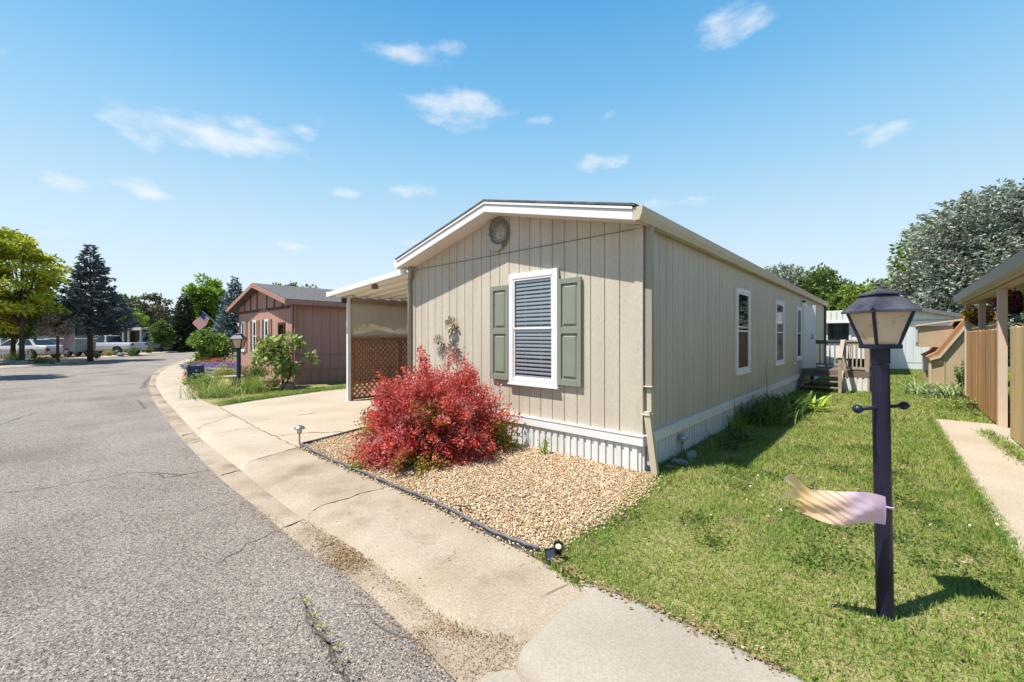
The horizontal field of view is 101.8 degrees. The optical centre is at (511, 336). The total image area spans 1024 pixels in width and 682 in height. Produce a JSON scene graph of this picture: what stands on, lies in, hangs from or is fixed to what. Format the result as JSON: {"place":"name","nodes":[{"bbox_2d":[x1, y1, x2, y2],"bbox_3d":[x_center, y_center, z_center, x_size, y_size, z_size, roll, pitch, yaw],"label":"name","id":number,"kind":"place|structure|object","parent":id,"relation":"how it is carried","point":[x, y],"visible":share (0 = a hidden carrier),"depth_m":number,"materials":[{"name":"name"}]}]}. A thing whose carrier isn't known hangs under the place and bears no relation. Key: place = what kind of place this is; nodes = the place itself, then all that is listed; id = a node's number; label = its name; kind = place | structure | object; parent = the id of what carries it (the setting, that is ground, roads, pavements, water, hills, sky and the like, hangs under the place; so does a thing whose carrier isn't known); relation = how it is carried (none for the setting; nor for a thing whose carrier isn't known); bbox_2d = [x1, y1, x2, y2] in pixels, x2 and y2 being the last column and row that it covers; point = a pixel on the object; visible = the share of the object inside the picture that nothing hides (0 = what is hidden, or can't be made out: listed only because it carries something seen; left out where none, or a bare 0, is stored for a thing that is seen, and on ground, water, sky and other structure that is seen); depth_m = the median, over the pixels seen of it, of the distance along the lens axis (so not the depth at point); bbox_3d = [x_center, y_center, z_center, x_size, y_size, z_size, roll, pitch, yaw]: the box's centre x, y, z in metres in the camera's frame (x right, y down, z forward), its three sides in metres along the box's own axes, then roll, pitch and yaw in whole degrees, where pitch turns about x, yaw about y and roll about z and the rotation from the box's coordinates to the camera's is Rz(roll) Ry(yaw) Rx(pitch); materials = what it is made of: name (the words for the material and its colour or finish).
{"place":"outdoors","nodes":[
{"label":"outdoors","id":0,"kind":"place"},
{"bbox_2d":[0,351,159,364],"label":"lot ground","id":1,"kind":"structure","parent":0,"point":[62,356],"depth_m":33.86,"materials":[{"name":"soil"}]},
{"bbox_2d":[0,339,68,358],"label":"parked car","id":2,"kind":"object","parent":1,"relation":"on","point":[37,347],"visible":0.49,"depth_m":30.85,"materials":[{"name":"grey"}]},
{"bbox_2d":[0,330,104,351],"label":"house","id":3,"kind":"structure","parent":1,"relation":"on","point":[60,336],"depth_m":40.01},
{"bbox_2d":[44,338,97,356],"bbox_3d":[-35.578,0.850,34.029,3.182,1.500,1.950,0,0,-4],"label":"box trailer","id":4,"kind":"object","parent":1,"relation":"on","point":[80,346],"visible":0.5,"depth_m":33.47,"materials":[{"name":"black"}]},
{"bbox_2d":[94,327,174,351],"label":"house","id":5,"kind":"structure","parent":1,"relation":"on","point":[135,334],"depth_m":45.57,"materials":[{"name":"grey"}]},
{"bbox_2d":[137,336,174,350],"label":"parked car","id":6,"kind":"object","parent":1,"relation":"on","point":[146,339],"visible":0.16,"depth_m":45.33,"materials":[{"name":"silver metal"}]},
{"bbox_2d":[164,293,198,351],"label":"juniper tree","id":7,"kind":"object","parent":1,"relation":"on","point":[182,325],"visible":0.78,"depth_m":46.43,"materials":[{"name":"green plant"}]},
{"bbox_2d":[0,351,182,368],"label":"pavement","id":8,"kind":"structure","parent":0,"point":[67,360],"depth_m":28.32,"materials":[{"name":"concrete"}]},
{"bbox_2d":[18,354,55,363],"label":"kerb shrub","id":9,"kind":"object","parent":8,"relation":"on","point":[42,360],"visible":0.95,"depth_m":24.92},
{"bbox_2d":[28,311,84,361],"bbox_3d":[-29.045,-0.033,26.598,2.226,3.466,2.231,0,0,0],"label":"flowering tree","id":10,"kind":"object","parent":8,"relation":"on","point":[49,325],"visible":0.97,"depth_m":26.21,"materials":[{"name":"red plant"}]},
{"bbox_2d":[72,335,147,354],"bbox_3d":[-35.861,0.767,37.000,5.325,1.773,2.180,0,0,-3],"label":"pickup truck","id":11,"kind":"object","parent":8,"relation":"on","point":[112,342],"visible":0.49,"depth_m":36.22,"materials":[{"name":"grey"}]},
{"bbox_2d":[156,349,296,469],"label":"pavement","id":12,"kind":"structure","parent":0,"point":[240,448],"depth_m":7.38,"materials":[{"name":"concrete"}]},
{"bbox_2d":[0,350,455,681],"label":"road","id":13,"kind":"structure","parent":0,"point":[104,395],"depth_m":3.17,"materials":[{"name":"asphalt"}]},
{"bbox_2d":[0,290,59,357],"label":"broadleaf tree","id":14,"kind":"object","parent":13,"relation":"on","point":[28,334],"visible":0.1,"depth_m":27.95,"materials":[{"name":"green plant"}]},
{"bbox_2d":[0,226,74,360],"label":"locust tree","id":15,"kind":"object","parent":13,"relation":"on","point":[20,302],"visible":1,"depth_m":25.07,"materials":[{"name":"green plant"}]},
{"bbox_2d":[62,324,74,361],"bbox_3d":[-28.409,0.400,26.635,0.723,2.400,0.123,0,0,-5],"label":"flag","id":16,"kind":"object","parent":13,"relation":"on","point":[68,339],"visible":1,"depth_m":26.65,"materials":[{"name":"multicoloured fabric"}]},
{"bbox_2d":[27,244,139,360],"bbox_3d":[-29.212,-2.371,28.646,5.459,8.142,5.044,0,0,0],"label":"spruce tree","id":17,"kind":"object","parent":13,"relation":"on","point":[90,297],"visible":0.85,"depth_m":28.50,"materials":[{"name":"green plant"}]},
{"bbox_2d":[111,308,148,327],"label":"broadleaf tree","id":18,"kind":"object","parent":13,"relation":"on","point":[143,318],"visible":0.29,"depth_m":49.83,"materials":[{"name":"green plant"}]},
{"bbox_2d":[118,292,173,326],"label":"tree","id":19,"kind":"object","parent":13,"relation":"on","point":[155,311],"visible":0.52,"depth_m":55.61,"materials":[{"name":"plant"}]},
{"bbox_2d":[146,319,174,351],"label":"broadleaf tree","id":20,"kind":"object","parent":13,"relation":"on","point":[162,331],"visible":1,"depth_m":43.70,"materials":[{"name":"green plant"}]},
{"bbox_2d":[180,273,225,331],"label":"broadleaf tree","id":21,"kind":"object","parent":13,"relation":"on","point":[211,292],"visible":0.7,"depth_m":50.16,"materials":[{"name":"green plant"}]},
{"bbox_2d":[0,376,408,681],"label":"road cracks","id":22,"kind":"object","parent":13,"relation":"on","point":[327,642],"visible":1,"depth_m":2.45,"materials":[{"name":"asphalt"}]},
{"bbox_2d":[179,448,353,663],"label":"roadside weeds","id":23,"kind":"object","parent":13,"relation":"on","point":[319,626],"visible":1,"depth_m":2.27,"materials":[{"name":"leafy green plants"}]},
{"bbox_2d":[149,357,469,643],"bbox_3d":[-23.006,1.699,31.398,3.770,0.042,74.290,0,0,-35],"label":"gutter","id":24,"kind":"object","parent":13,"relation":"on","point":[243,484],"visible":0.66,"depth_m":3.55,"materials":[{"name":"concrete"}]},
{"bbox_2d":[284,530,381,583],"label":"leaf litter","id":25,"kind":"object","parent":24,"relation":"on","point":[347,552],"visible":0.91,"depth_m":3.20,"materials":[{"name":"plant"}]},
{"bbox_2d":[233,499,451,677],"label":"leaf litter","id":26,"kind":"object","parent":24,"relation":"on","point":[355,594],"visible":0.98,"depth_m":2.67,"materials":[{"name":"plant"}]},
{"bbox_2d":[151,389,570,596],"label":"concrete cracks","id":27,"kind":"object","parent":24,"relation":"on","point":[321,505],"visible":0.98,"depth_m":5.15,"materials":[{"name":"grey"}]},
{"bbox_2d":[293,520,475,649],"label":"leaf litter","id":28,"kind":"object","parent":24,"relation":"on","point":[438,619],"visible":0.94,"depth_m":2.84,"materials":[{"name":"plant"}]},
{"bbox_2d":[294,589,351,674],"bbox_3d":[-1.120,1.681,2.403,0.131,0.022,0.965,0,0,-40],"label":"road grit","id":29,"kind":"object","parent":13,"relation":"on","point":[324,638],"visible":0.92,"depth_m":2.30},
{"bbox_2d":[420,635,522,681],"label":"gutter","id":30,"kind":"object","parent":13,"relation":"on","point":[446,650],"visible":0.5,"depth_m":2.19,"materials":[{"name":"concrete"}]},
{"bbox_2d":[377,612,525,681],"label":"leaf litter","id":31,"kind":"object","parent":30,"relation":"on","point":[470,652],"visible":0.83,"depth_m":2.19,"materials":[{"name":"plant"}]},
{"bbox_2d":[476,670,520,681],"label":"gutter","id":32,"kind":"object","parent":13,"relation":"on","point":[505,676],"visible":0.75,"depth_m":2.03,"materials":[{"name":"concrete"}]},
{"bbox_2d":[214,371,285,394],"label":"garden grass","id":33,"kind":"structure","parent":0,"point":[245,387],"depth_m":11.78,"materials":[{"name":"plant"}]},
{"bbox_2d":[182,369,402,404],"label":"garden ground","id":34,"kind":"structure","parent":0,"point":[299,387],"depth_m":13.09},
{"bbox_2d":[187,364,203,379],"bbox_3d":[-10.827,1.280,14.247,0.460,0.640,0.460,0,0,-35],"label":"slatted crate","id":35,"kind":"object","parent":34,"relation":"on","point":[191,370],"visible":0.56,"depth_m":14.09,"materials":[{"name":"blue"}]},
{"bbox_2d":[174,370,224,392],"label":"garden shrub","id":36,"kind":"object","parent":34,"relation":"on","point":[204,379],"visible":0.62,"depth_m":11.90,"materials":[{"name":"plant"}]},
{"bbox_2d":[179,375,258,399],"bbox_3d":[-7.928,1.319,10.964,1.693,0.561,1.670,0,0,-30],"label":"garden grass","id":37,"kind":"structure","parent":34,"relation":"on","point":[214,392],"depth_m":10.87,"materials":[{"name":"plant"}]},
{"bbox_2d":[204,361,235,370],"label":"lavender clump","id":38,"kind":"object","parent":34,"relation":"on","point":[223,363],"visible":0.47,"depth_m":17.86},
{"bbox_2d":[207,364,235,378],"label":"garden shrub","id":39,"kind":"object","parent":34,"relation":"on","point":[222,371],"visible":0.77,"depth_m":15.86,"materials":[{"name":"plant"}]},
{"bbox_2d":[230,331,247,385],"bbox_3d":[-8.648,0.755,13.165,0.371,1.890,0.371,0,0,-10],"label":"lamp post","id":40,"kind":"object","parent":34,"relation":"on","point":[238,340],"visible":0.85,"depth_m":13.11,"materials":[{"name":"black"}]},
{"bbox_2d":[234,363,271,382],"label":"garden shrub","id":41,"kind":"object","parent":34,"relation":"on","point":[253,370],"visible":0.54,"depth_m":14.20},
{"bbox_2d":[212,385,354,404],"bbox_3d":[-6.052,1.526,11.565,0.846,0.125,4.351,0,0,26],"label":"verge grass","id":42,"kind":"structure","parent":34,"relation":"on","point":[251,398],"depth_m":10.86,"materials":[{"name":"plant"}]},
{"bbox_2d":[248,330,319,384],"bbox_3d":[-7.053,0.734,12.638,1.802,1.934,1.847,0,0,21],"label":"leafy sapling","id":43,"kind":"object","parent":34,"relation":"on","point":[277,349],"visible":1,"depth_m":12.28,"materials":[{"name":"green plant"}]},
{"bbox_2d":[221,388,383,446],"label":"driveway","id":44,"kind":"structure","parent":0,"point":[332,412],"depth_m":8.63,"materials":[{"name":"concrete"}]},
{"bbox_2d":[326,268,407,401],"bbox_3d":[-0.185,0.150,12.415,3.400,2.900,9.200,0,0,43],"label":"carport","id":45,"kind":"object","parent":44,"relation":"on","point":[392,286],"visible":0.27,"depth_m":10.04,"materials":[{"name":"white"}]},
{"bbox_2d":[351,298,407,336],"bbox_3d":[-2.642,-0.490,11.852,0.050,0.969,4.050,0,0,43],"label":"sun shade","id":46,"kind":"object","parent":45,"relation":"hanging from","point":[378,318],"visible":0.42,"depth_m":10.93,"materials":[{"name":"fabric"}]},
{"bbox_2d":[351,338,407,400],"bbox_3d":[-2.604,0.804,11.893,0.060,1.568,4.226,0,0,43],"label":"lattice fence","id":47,"kind":"object","parent":45,"relation":"attached to","point":[398,351],"visible":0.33,"depth_m":10.81,"materials":[{"name":"wood"}]},
{"bbox_2d":[241,448,580,646],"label":"pavement","id":48,"kind":"structure","parent":0,"point":[502,591],"depth_m":3.13,"materials":[{"name":"concrete"}]},
{"bbox_2d":[403,617,525,648],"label":"leaf litter","id":49,"kind":"object","parent":48,"relation":"on","point":[439,626],"visible":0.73,"depth_m":2.34,"materials":[{"name":"plant"}]},
{"bbox_2d":[0,0,1023,315],"label":"sky","id":50,"kind":"structure","parent":0,"point":[316,142],"materials":[{"name":"blue"}]},
{"bbox_2d":[189,350,1009,567],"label":"lot ground","id":51,"kind":"structure","parent":0,"point":[364,392],"depth_m":10.82,"materials":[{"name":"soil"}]},
{"bbox_2d":[185,327,235,360],"bbox_3d":[-17.108,0.567,23.767,2.473,2.268,2.477,0,0,-41],"label":"round shrub","id":52,"kind":"object","parent":51,"relation":"on","point":[217,345],"visible":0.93,"depth_m":23.26,"materials":[{"name":"green plant"}]},
{"bbox_2d":[209,276,242,338],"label":"spruce tree","id":53,"kind":"object","parent":51,"relation":"on","point":[228,322],"visible":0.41,"depth_m":45.28,"materials":[{"name":"blue plant"}]},
{"bbox_2d":[226,283,407,384],"bbox_3d":[-4.438,-0.215,21.328,6.824,3.730,15.690,0,0,43],"label":"mobile home","id":54,"kind":"object","parent":51,"relation":"on","point":[315,318],"visible":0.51,"depth_m":14.79,"materials":[{"name":"wood"}]},
{"bbox_2d":[192,311,219,329],"bbox_3d":[-12.652,-0.512,17.202,0.950,0.643,0.123,42,0,0],"label":"flag","id":55,"kind":"object","parent":54,"relation":"attached to","point":[201,321],"visible":1,"depth_m":17.20,"materials":[{"name":"multicoloured fabric"}]},
{"bbox_2d":[294,429,663,555],"bbox_3d":[-0.833,1.586,5.490,5.007,0.001,2.282,0,0,43],"label":"gravel bed","id":56,"kind":"object","parent":51,"relation":"on","point":[547,527],"visible":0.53,"depth_m":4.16,"materials":[{"name":"gravel"}]},
{"bbox_2d":[300,426,539,554],"bbox_3d":[-1.642,1.577,4.896,1.298,0.087,5.064,0,0,-31],"label":"garden edging","id":57,"kind":"object","parent":56,"relation":"on","point":[506,537],"visible":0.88,"depth_m":3.87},
{"bbox_2d":[343,342,524,477],"bbox_3d":[-1.019,0.877,5.774,2.441,1.617,2.500,0,0,0],"label":"barberry bush","id":58,"kind":"object","parent":56,"relation":"on","point":[438,420],"visible":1,"depth_m":5.27,"materials":[{"name":"red plant"}]},
{"bbox_2d":[544,540,563,564],"bbox_3d":[0.300,1.559,2.961,0.163,0.181,0.098,0,0,-38],"label":"solar spotlight","id":59,"kind":"object","parent":51,"relation":"on","point":[557,548],"visible":0.93,"depth_m":2.94,"materials":[{"name":"black plastic"}]},
{"bbox_2d":[394,199,828,474],"bbox_3d":[5.638,-0.200,12.674,5.162,3.700,17.745,0,0,43],"label":"mobile home","id":60,"kind":"object","parent":51,"relation":"on","point":[635,336],"visible":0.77,"depth_m":5.95,"materials":[{"name":"wood"}]},
{"bbox_2d":[445,316,456,334],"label":"metal flower","id":61,"kind":"object","parent":60,"relation":"attached to","point":[450,324],"visible":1,"depth_m":7.15,"materials":[{"name":"beige metal"}]},
{"bbox_2d":[484,218,508,251],"bbox_3d":[-0.248,-1.586,6.450,0.522,0.522,0.044,0,0,43],"label":"wall plaque","id":62,"kind":"object","parent":60,"relation":"attached to","point":[496,234],"depth_m":6.44,"materials":[{"name":"stone"}]},
{"bbox_2d":[507,268,559,389],"bbox_3d":[0.290,-0.111,5.952,0.924,1.648,0.060,0,0,43],"label":"window","id":63,"kind":"structure","parent":60,"relation":"in","point":[533,295],"depth_m":5.95,"materials":[{"name":"white"}]},
{"bbox_2d":[735,287,751,375],"bbox_3d":[4.471,-0.101,8.035,0.060,1.638,0.984,0,0,43],"label":"window","id":64,"kind":"structure","parent":60,"relation":"in","point":[742,296],"depth_m":8.01,"materials":[{"name":"white glass"}]},
{"bbox_2d":[774,299,784,365],"bbox_3d":[6.837,-0.101,10.615,0.060,1.638,1.064,0,0,43],"label":"window","id":65,"kind":"structure","parent":60,"relation":"in","point":[779,306],"depth_m":10.59,"materials":[{"name":"white glass"}]},
{"bbox_2d":[795,306,802,360],"bbox_3d":[8.814,-0.101,12.771,0.060,1.638,0.934,0,0,43],"label":"window","id":66,"kind":"structure","parent":60,"relation":"in","point":[798,310],"depth_m":12.70,"materials":[{"name":"white glass"}]},
{"bbox_2d":[802,300,815,368],"bbox_3d":[9.717,-0.070,13.550,0.335,2.180,1.020,0,0,43],"label":"door","id":67,"kind":"structure","parent":60,"relation":"in","point":[808,312],"depth_m":13.29,"materials":[{"name":"white plastic"}]},
{"bbox_2d":[764,262,818,293],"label":"tree","id":68,"kind":"object","parent":51,"relation":"on","point":[790,270],"visible":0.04,"depth_m":40.86,"materials":[{"name":"green plant"}]},
{"bbox_2d":[794,262,852,301],"bbox_3d":[29.238,-2.563,40.185,5.765,8.537,6.145,0,0,-25],"label":"broadleaf tree","id":69,"kind":"object","parent":51,"relation":"on","point":[820,276],"visible":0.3,"depth_m":38.56,"materials":[{"name":"green plant"}]},
{"bbox_2d":[826,310,863,366],"bbox_3d":[14.012,0.230,21.124,7.750,2.740,4.370,0,0,43],"label":"mobile home","id":70,"kind":"object","parent":51,"relation":"on","point":[838,326],"visible":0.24,"depth_m":18.19,"materials":[{"name":"white metal"}]},
{"bbox_2d":[826,323,850,339],"bbox_3d":[14.213,-0.211,18.300,1.124,0.938,0.060,0,0,43],"label":"window","id":71,"kind":"structure","parent":70,"relation":"in","point":[834,331],"depth_m":18.24,"materials":[{"name":"black glass"}]},
{"bbox_2d":[820,276,891,310],"bbox_3d":[30.480,-1.766,35.012,6.564,6.934,5.912,0,0,0],"label":"broadleaf tree","id":72,"kind":"object","parent":51,"relation":"on","point":[849,296],"visible":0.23,"depth_m":35.04,"materials":[{"name":"green plant"}]},
{"bbox_2d":[882,222,970,305],"bbox_3d":[30.837,-3.527,31.263,5.525,10.462,5.596,0,0,0],"label":"broadleaf tree","id":73,"kind":"object","parent":51,"relation":"on","point":[898,266],"visible":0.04,"depth_m":31.29,"materials":[{"name":"green plant"}]},
{"bbox_2d":[890,308,972,369],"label":"outbuilding","id":74,"kind":"structure","parent":51,"relation":"on","point":[908,356],"depth_m":20.22,"materials":[{"name":"grey metal"}]},
{"bbox_2d":[879,178,1023,362],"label":"broadleaf tree","id":75,"kind":"object","parent":51,"relation":"on","point":[973,226],"visible":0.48,"depth_m":24.45,"materials":[{"name":"green plant"}]},
{"bbox_2d":[516,582,803,681],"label":"pavement","id":76,"kind":"structure","parent":0,"point":[591,633],"depth_m":2.07,"materials":[{"name":"concrete"}]},
{"bbox_2d":[543,553,816,674],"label":"leaf litter","id":77,"kind":"object","parent":76,"relation":"on","point":[693,624],"visible":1,"depth_m":2.28,"materials":[{"name":"plant"}]},
{"bbox_2d":[559,369,1023,681],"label":"lawn ground","id":78,"kind":"structure","parent":0,"point":[854,638],"depth_m":2.81,"materials":[{"name":"plant"}]},
{"bbox_2d":[710,432,746,450],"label":"ground weed","id":79,"kind":"object","parent":78,"relation":"on","point":[726,445],"visible":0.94,"depth_m":5.87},
{"bbox_2d":[721,403,754,431],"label":"grass tuft","id":80,"kind":"object","parent":78,"relation":"on","point":[736,423],"visible":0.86,"depth_m":7.00,"materials":[{"name":"plant"}]},
{"bbox_2d":[719,426,762,444],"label":"ground weed","id":81,"kind":"object","parent":78,"relation":"on","point":[735,435],"visible":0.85,"depth_m":6.29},
{"bbox_2d":[734,395,798,428],"bbox_3d":[4.483,1.286,7.567,1.783,0.627,1.248,0,0,0],"label":"daylily clump","id":82,"kind":"object","parent":78,"relation":"on","point":[769,417],"visible":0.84,"depth_m":7.49,"materials":[{"name":"plant"}]},
{"bbox_2d":[518,415,1023,681],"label":"lawn fringe","id":83,"kind":"object","parent":78,"relation":"on","point":[972,489],"visible":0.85,"depth_m":3.38,"materials":[{"name":"plant"}]},
{"bbox_2d":[748,389,817,423],"bbox_3d":[4.860,1.262,7.947,2.375,0.676,1.438,0,0,-14],"label":"daylily clump","id":84,"kind":"object","parent":78,"relation":"on","point":[789,406],"visible":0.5,"depth_m":7.99,"materials":[{"name":"plant"}]},
{"bbox_2d":[756,391,816,413],"bbox_3d":[5.573,1.362,8.729,1.273,0.476,1.274,0,0,-34],"label":"leafy plant","id":85,"kind":"object","parent":78,"relation":"on","point":[780,399],"visible":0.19,"depth_m":8.65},
{"bbox_2d":[773,387,844,411],"bbox_3d":[6.217,1.355,9.103,1.526,0.491,1.339,0,0,0],"label":"hosta plant","id":86,"kind":"object","parent":78,"relation":"on","point":[817,402],"visible":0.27,"depth_m":8.98,"materials":[{"name":"plant"}]},
{"bbox_2d":[600,434,1023,673],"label":"clover patch","id":87,"kind":"object","parent":78,"relation":"on","point":[809,556],"visible":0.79,"depth_m":3.30,"materials":[{"name":"plant"}]},
{"bbox_2d":[601,445,1023,653],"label":"leaf litter","id":88,"kind":"object","parent":78,"relation":"on","point":[812,573],"visible":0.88,"depth_m":3.09,"materials":[{"name":"plant"}]},
{"bbox_2d":[645,423,1009,490],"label":"lawn grass","id":89,"kind":"structure","parent":78,"relation":"on","point":[846,427],"depth_m":5.40,"materials":[{"name":"plant"}]},
{"bbox_2d":[797,340,870,393],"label":"porch deck","id":90,"kind":"structure","parent":78,"relation":"on","point":[853,379],"depth_m":12.27,"materials":[{"name":"brown wood"}]},
{"bbox_2d":[841,281,921,621],"bbox_3d":[2.104,0.693,2.360,0.365,2.015,0.258,-1,0,6],"label":"lamp post","id":91,"kind":"object","parent":78,"relation":"on","point":[879,319],"visible":0.87,"depth_m":2.33,"materials":[{"name":"metal"}]},
{"bbox_2d":[784,473,894,525],"bbox_3d":[1.847,0.899,2.320,0.634,0.267,0.142,0,0,-5],"label":"flag","id":92,"kind":"object","parent":91,"relation":"hanging from","point":[839,508],"visible":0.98,"depth_m":2.28,"materials":[{"name":"fabric"}]},
{"bbox_2d":[890,375,959,395],"bbox_3d":[11.649,1.391,11.684,2.110,0.665,1.806,0,0,0],"label":"iris clump","id":93,"kind":"object","parent":78,"relation":"on","point":[914,387],"visible":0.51,"depth_m":11.70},
{"bbox_2d":[915,381,968,400],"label":"iris clump","id":94,"kind":"object","parent":78,"relation":"on","point":[951,392],"visible":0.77,"depth_m":10.88,"materials":[{"name":"plant"}]},
{"bbox_2d":[922,391,980,410],"bbox_3d":[9.894,1.425,9.200,1.154,0.442,1.098,0,0,0],"label":"weed","id":95,"kind":"object","parent":78,"relation":"on","point":[954,402],"visible":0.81,"depth_m":9.20,"materials":[{"name":"plant"}]},
{"bbox_2d":[912,313,996,384],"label":"garden shed","id":96,"kind":"structure","parent":78,"relation":"on","point":[943,355],"depth_m":13.91,"materials":[{"name":"beige"}]},
{"bbox_2d":[952,358,963,386],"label":"vine plant","id":97,"kind":"object","parent":78,"relation":"on","point":[959,375],"visible":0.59,"depth_m":13.16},
{"bbox_2d":[966,329,996,423],"bbox_3d":[10.095,0.710,8.951,0.065,1.721,4.400,0,0,43],"label":"wooden fence","id":98,"kind":"object","parent":78,"relation":"on","point":[981,366],"visible":0.85,"depth_m":8.52,"materials":[{"name":"brown wood"}]},
{"bbox_2d":[953,249,1023,427],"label":"carport","id":99,"kind":"object","parent":78,"relation":"on","point":[999,281],"visible":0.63,"depth_m":7.24,"materials":[{"name":"wood"}]},
{"bbox_2d":[959,305,996,325],"bbox_3d":[11.460,-0.629,10.193,0.691,0.741,0.705,0,0,0],"label":"hanging basket","id":100,"kind":"object","parent":99,"relation":"hanging from","point":[973,319],"visible":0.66,"depth_m":10.15,"materials":[{"name":"orange plastic"}]},
{"bbox_2d":[990,287,1023,313],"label":"hanging basket","id":101,"kind":"object","parent":99,"relation":"hanging from","point":[1015,305],"visible":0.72,"depth_m":8.12,"materials":[{"name":"purple plastic"}]},
{"bbox_2d":[745,386,1009,424],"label":"lawn grass","id":102,"kind":"structure","parent":0,"point":[844,415],"depth_m":8.88,"materials":[{"name":"plant"}]},
{"bbox_2d":[801,368,1009,387],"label":"lawn grass","id":103,"kind":"structure","parent":0,"point":[899,376],"depth_m":15.54,"materials":[{"name":"plant"}]},
{"bbox_2d":[934,419,1023,568],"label":"garden path","id":104,"kind":"structure","parent":0,"point":[998,473],"depth_m":4.99,"materials":[{"name":"concrete"}]},
{"bbox_2d":[970,426,1023,465],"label":"path weeds","id":105,"kind":"object","parent":104,"relation":"on","point":[1019,454],"visible":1,"depth_m":5.97,"materials":[{"name":"plant"}]},
{"bbox_2d":[1010,325,1023,447],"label":"wooden gate","id":106,"kind":"structure","parent":104,"relation":"on","point":[1017,383],"depth_m":6.10,"materials":[{"name":"wood"}]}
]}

